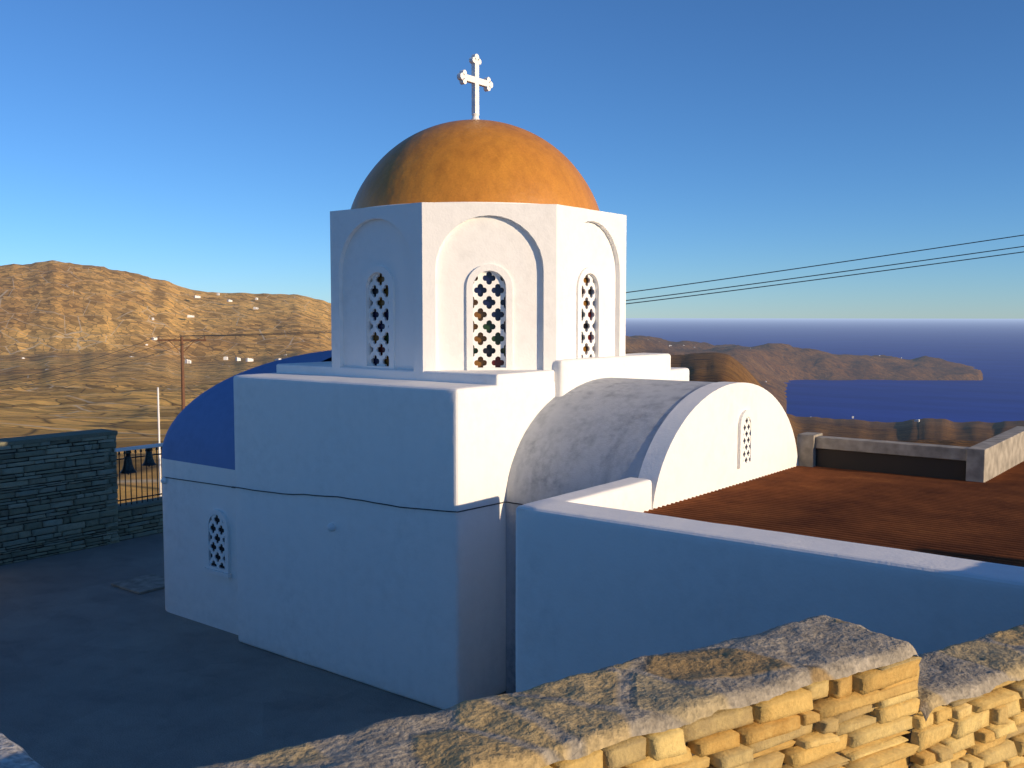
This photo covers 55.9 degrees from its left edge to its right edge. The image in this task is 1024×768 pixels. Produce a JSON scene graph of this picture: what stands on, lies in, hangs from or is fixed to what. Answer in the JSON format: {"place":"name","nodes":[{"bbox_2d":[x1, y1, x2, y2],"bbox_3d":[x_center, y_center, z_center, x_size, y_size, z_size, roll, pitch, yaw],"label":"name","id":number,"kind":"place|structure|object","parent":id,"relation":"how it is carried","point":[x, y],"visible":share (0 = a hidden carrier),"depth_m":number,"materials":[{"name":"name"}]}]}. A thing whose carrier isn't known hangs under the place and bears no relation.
{"place":"outdoors","nodes":[
{"label":"outdoors","id":0,"kind":"place"},
{"bbox_2d":[0,532,506,767],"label":"courtyard","id":1,"kind":"structure","parent":0,"point":[98,669],"depth_m":12.32,"materials":[{"name":"grey concrete"}]},
{"bbox_2d":[0,733,43,767],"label":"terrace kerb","id":2,"kind":"structure","parent":1,"relation":"on","point":[13,755],"depth_m":3.02,"materials":[{"name":"grey stone"}]},
{"bbox_2d":[0,439,114,564],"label":"stone wall","id":3,"kind":"structure","parent":1,"relation":"on","point":[42,545],"depth_m":18.82,"materials":[{"name":"grey stone"}]},
{"bbox_2d":[0,429,117,446],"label":"wall cap","id":4,"kind":"object","parent":3,"relation":"on","point":[10,441],"visible":1,"depth_m":18.98,"materials":[{"name":"grey stone"}]},
{"bbox_2d":[0,435,118,564],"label":"wall face","id":5,"kind":"object","parent":1,"relation":"on","point":[70,529],"visible":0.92,"depth_m":18.94},
{"bbox_2d":[114,443,162,451],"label":"beam","id":6,"kind":"structure","parent":5,"relation":"attached to","point":[138,447],"depth_m":20.18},
{"bbox_2d":[120,450,136,474],"bbox_3d":[-7.976,1.630,20.048,0.340,0.503,0.340,3,5,38],"label":"bell","id":7,"kind":"object","parent":6,"relation":"hanging from","point":[128,468],"visible":1,"depth_m":19.98,"materials":[{"name":"brown metal"}]},
{"bbox_2d":[142,448,156,466],"bbox_3d":[-7.682,1.530,20.421,0.300,0.436,0.300,3,5,38],"label":"bell","id":8,"kind":"object","parent":6,"relation":"hanging from","point":[149,461],"visible":1,"depth_m":20.36,"materials":[{"name":"brown metal"}]},
{"bbox_2d":[104,435,119,544],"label":"end wall","id":9,"kind":"structure","parent":1,"relation":"on","point":[112,490],"depth_m":19.85,"materials":[{"name":"grey stone"}]},
{"bbox_2d":[111,574,164,593],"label":"slab","id":10,"kind":"structure","parent":1,"relation":"on","point":[145,583],"depth_m":16.75,"materials":[{"name":"concrete"}]},
{"bbox_2d":[118,504,162,539],"bbox_3d":[-5.557,2.708,23.661,0.306,0.642,8.999,3,5,38],"label":"wall face","id":11,"kind":"object","parent":1,"relation":"on","point":[158,518],"visible":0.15,"depth_m":20.48},
{"bbox_2d":[118,504,162,540],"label":"stone wall","id":12,"kind":"structure","parent":1,"relation":"on","point":[139,521],"depth_m":20.50,"materials":[{"name":"grey stone"}]},
{"bbox_2d":[118,497,162,511],"bbox_3d":[-5.654,2.368,23.731,0.560,0.050,9.030,3,5,38],"label":"wall cap","id":13,"kind":"object","parent":12,"relation":"on","point":[134,505],"visible":0.23,"depth_m":20.64,"materials":[{"name":"grey stone"}]},
{"bbox_2d":[117,447,161,505],"bbox_3d":[-5.652,1.736,23.672,0.040,1.220,8.950,3,5,38],"label":"railing","id":14,"kind":"object","parent":13,"relation":"on","point":[135,457],"visible":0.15,"depth_m":20.68,"materials":[{"name":"black metal"}]},
{"bbox_2d":[161,457,237,634],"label":"apse wall","id":15,"kind":"structure","parent":1,"relation":"on","point":[194,591],"depth_m":14.72,"materials":[{"name":"white paint"}]},
{"bbox_2d":[204,509,231,578],"bbox_3d":[-4.379,2.351,14.329,0.600,0.980,0.070,3,5,38],"label":"apse window","id":16,"kind":"structure","parent":15,"relation":"in","point":[210,568],"depth_m":14.31,"materials":[{"name":"white paint"}]},
{"bbox_2d":[211,516,224,568],"bbox_3d":[-4.362,2.329,14.349,0.440,0.840,0.001,3,5,38],"label":"window opening","id":17,"kind":"object","parent":16,"relation":"in","point":[221,530],"visible":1,"depth_m":14.36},
{"bbox_2d":[161,350,331,469],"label":"blue vaulted roof","id":18,"kind":"structure","parent":15,"relation":"on","point":[200,431],"depth_m":14.82,"materials":[{"name":"blue paint"}]},
{"bbox_2d":[233,367,688,709],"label":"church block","id":19,"kind":"structure","parent":1,"relation":"on","point":[408,603],"depth_m":11.99,"materials":[{"name":"white paint"}]},
{"bbox_2d":[161,477,334,530],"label":"wall fixtures","id":20,"kind":"object","parent":19,"relation":"attached to","point":[330,526],"depth_m":12.44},
{"bbox_2d":[165,477,522,512],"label":"cable","id":21,"kind":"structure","parent":19,"relation":"attached to","point":[352,499],"depth_m":12.12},
{"bbox_2d":[276,360,554,386],"bbox_3d":[-0.543,-0.232,14.566,4.184,0.180,4.184,3,5,38],"label":"drum base","id":22,"kind":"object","parent":19,"relation":"on","point":[499,378],"depth_m":12.45,"materials":[{"name":"white paint"}]},
{"bbox_2d":[330,202,625,372],"bbox_3d":[-0.543,-1.325,14.490,4.180,2.270,4.180,3,5,38],"label":"drum","id":23,"kind":"object","parent":19,"relation":"on","point":[430,262],"depth_m":12.59,"materials":[{"name":"white paint"}]},
{"bbox_2d":[351,119,598,210],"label":"dome","id":24,"kind":"structure","parent":23,"relation":"on","point":[474,160],"depth_m":12.99,"materials":[{"name":"orange paint"}]},
{"bbox_2d":[457,54,492,119],"bbox_3d":[-0.543,-4.364,14.277,0.200,1.004,0.750,3,5,38],"label":"cross","id":25,"kind":"object","parent":24,"relation":"on","point":[473,79],"visible":0.89,"depth_m":14.24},
{"bbox_2d":[366,202,584,208],"bbox_3d":[-0.543,-2.476,14.409,3.850,0.031,3.850,3,5,38],"label":"dome base rim","id":26,"kind":"object","parent":23,"relation":"on","point":[467,202],"visible":0.09,"depth_m":12.53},
{"bbox_2d":[553,353,670,396],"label":"crest wall","id":27,"kind":"structure","parent":19,"relation":"attached to","point":[571,374],"depth_m":13.42,"materials":[{"name":"white paint"}]},
{"bbox_2d":[506,377,715,693],"bbox_3d":[2.020,1.964,12.913,2.043,4.030,4.200,3,5,38],"label":"vault","id":28,"kind":"object","parent":1,"relation":"on","point":[596,432],"visible":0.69,"depth_m":11.73,"materials":[{"name":"white paint"}]},
{"bbox_2d":[638,382,797,509],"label":"gable wall","id":29,"kind":"structure","parent":1,"relation":"on","point":[692,450],"depth_m":11.72,"materials":[{"name":"white paint"}]},
{"bbox_2d":[737,410,753,468],"bbox_3d":[2.998,0.698,12.379,0.040,0.731,0.400,3,5,38],"label":"lunette window","id":30,"kind":"structure","parent":29,"relation":"in","point":[742,431],"depth_m":12.35,"materials":[{"name":"white paint"}]},
{"bbox_2d":[603,686,1003,767],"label":"wall","id":31,"kind":"structure","parent":1,"relation":"on","point":[908,736],"depth_m":3.51,"materials":[{"name":"brown"}]},
{"bbox_2d":[193,615,917,767],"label":"wall top","id":32,"kind":"object","parent":31,"relation":"on","point":[576,716],"visible":1,"depth_m":2.93,"materials":[{"name":"beige stone"}]},
{"bbox_2d":[541,659,919,767],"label":"wall face","id":33,"kind":"object","parent":31,"relation":"attached to","point":[819,733],"visible":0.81,"depth_m":3.16},
{"bbox_2d":[868,655,921,723],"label":"wall stones","id":34,"kind":"object","parent":31,"relation":"part of","point":[894,708],"visible":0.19,"depth_m":3.42,"materials":[{"name":"beige stone"}]},
{"bbox_2d":[910,679,1023,767],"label":"wall face","id":35,"kind":"object","parent":31,"relation":"attached to","point":[985,730],"visible":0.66,"depth_m":3.65},
{"bbox_2d":[917,624,1023,720],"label":"wall top","id":36,"kind":"object","parent":31,"relation":"on","point":[987,663],"visible":0.8,"depth_m":3.79,"materials":[{"name":"beige stone"}]},
{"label":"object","id":37,"kind":"object","parent":1,"relation":"on","visible":0},
{"bbox_2d":[516,499,1023,691],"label":"wall","id":38,"kind":"structure","parent":37,"relation":"attached to","point":[598,587],"depth_m":7.96,"materials":[{"name":"white paint"}]},
{"bbox_2d":[644,461,1023,566],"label":"rusty roof","id":39,"kind":"structure","parent":37,"relation":"on","point":[978,521],"depth_m":10.54,"materials":[{"name":"brown metal"}]},
{"bbox_2d":[797,432,821,466],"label":"parapet wall","id":40,"kind":"structure","parent":39,"relation":"on","point":[806,451],"depth_m":13.81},
{"bbox_2d":[816,448,965,480],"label":"parapet wall","id":41,"kind":"structure","parent":39,"relation":"on","point":[903,465],"depth_m":13.16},
{"bbox_2d":[797,436,968,460],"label":"beam","id":42,"kind":"structure","parent":41,"relation":"on","point":[899,448],"depth_m":13.13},
{"bbox_2d":[966,426,1023,481],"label":"parapet wall","id":43,"kind":"structure","parent":37,"relation":"on","point":[992,457],"depth_m":12.99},
{"bbox_2d":[0,260,1023,503],"bbox_3d":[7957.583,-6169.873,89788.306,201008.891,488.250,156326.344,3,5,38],"label":"terrain","id":44,"kind":"structure","parent":0,"point":[54,314],"depth_m":1588.81,"materials":[{"name":"brown soil"}]},
{"bbox_2d":[157,387,161,496],"bbox_3d":[-9.566,2.087,26.210,0.055,4.000,0.055,-2,5,-30],"label":"white pole","id":45,"kind":"object","parent":44,"relation":"on","point":[160,487],"visible":0.59,"depth_m":26.15,"materials":[{"name":"white metal"}]},
{"bbox_2d":[157,336,205,409],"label":"utility pole","id":46,"kind":"object","parent":44,"relation":"on","point":[181,340],"visible":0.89,"depth_m":69.99,"materials":[{"name":"brown wood"}]},
{"bbox_2d":[0,336,158,381],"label":"pole wire","id":47,"kind":"object","parent":46,"relation":"attached to","point":[80,362],"visible":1,"depth_m":65.62,"materials":[{"name":"grey"}]},
{"bbox_2d":[2,336,181,385],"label":"pole wire","id":48,"kind":"object","parent":46,"relation":"attached to","point":[93,365],"visible":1,"depth_m":65.01,"materials":[{"name":"grey"}]},
{"bbox_2d":[1,336,203,389],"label":"pole wire","id":49,"kind":"object","parent":46,"relation":"attached to","point":[104,368],"visible":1,"depth_m":64.38,"materials":[{"name":"grey"}]},
{"bbox_2d":[187,331,330,335],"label":"pole wire","id":50,"kind":"object","parent":46,"relation":"attached to","point":[243,334],"depth_m":78.19,"materials":[{"name":"black metal"}]},
{"bbox_2d":[209,332,319,335],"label":"pole wire","id":51,"kind":"object","parent":46,"relation":"attached to","point":[262,334],"visible":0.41,"depth_m":78.19,"materials":[{"name":"grey"}]},
{"bbox_2d":[22,293,919,421],"bbox_3d":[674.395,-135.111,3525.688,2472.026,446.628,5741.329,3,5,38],"label":"houses","id":52,"kind":"structure","parent":44,"relation":"on","point":[251,359],"depth_m":1572.86,"materials":[{"name":"white paint"}]},
{"bbox_2d":[626,251,1023,303],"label":"power line","id":53,"kind":"object","parent":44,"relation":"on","point":[824,278],"visible":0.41,"depth_m":36.99,"materials":[{"name":"grey"}]},
{"bbox_2d":[0,0,1023,318],"label":"sky","id":54,"kind":"structure","parent":0,"point":[199,145],"materials":[{"name":"blue"}]},
{"bbox_2d":[516,477,651,515],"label":"parapet","id":55,"kind":"structure","parent":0,"point":[632,494],"depth_m":10.08,"materials":[{"name":"white paint"}]},
{"bbox_2d":[626,318,1023,422],"bbox_3d":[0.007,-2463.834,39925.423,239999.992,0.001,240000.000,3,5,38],"label":"sea","id":56,"kind":"structure","parent":0,"point":[992,350],"depth_m":9079.73,"materials":[{"name":"blue liquid"}]},
{"bbox_2d":[626,246,1023,300],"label":"power line","id":57,"kind":"object","parent":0,"point":[824,274],"visible":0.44,"depth_m":36.99,"materials":[{"name":"grey"}]},
{"bbox_2d":[626,235,1023,292],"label":"power line","id":58,"kind":"object","parent":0,"point":[825,264],"visible":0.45,"depth_m":36.65,"materials":[{"name":"grey"}]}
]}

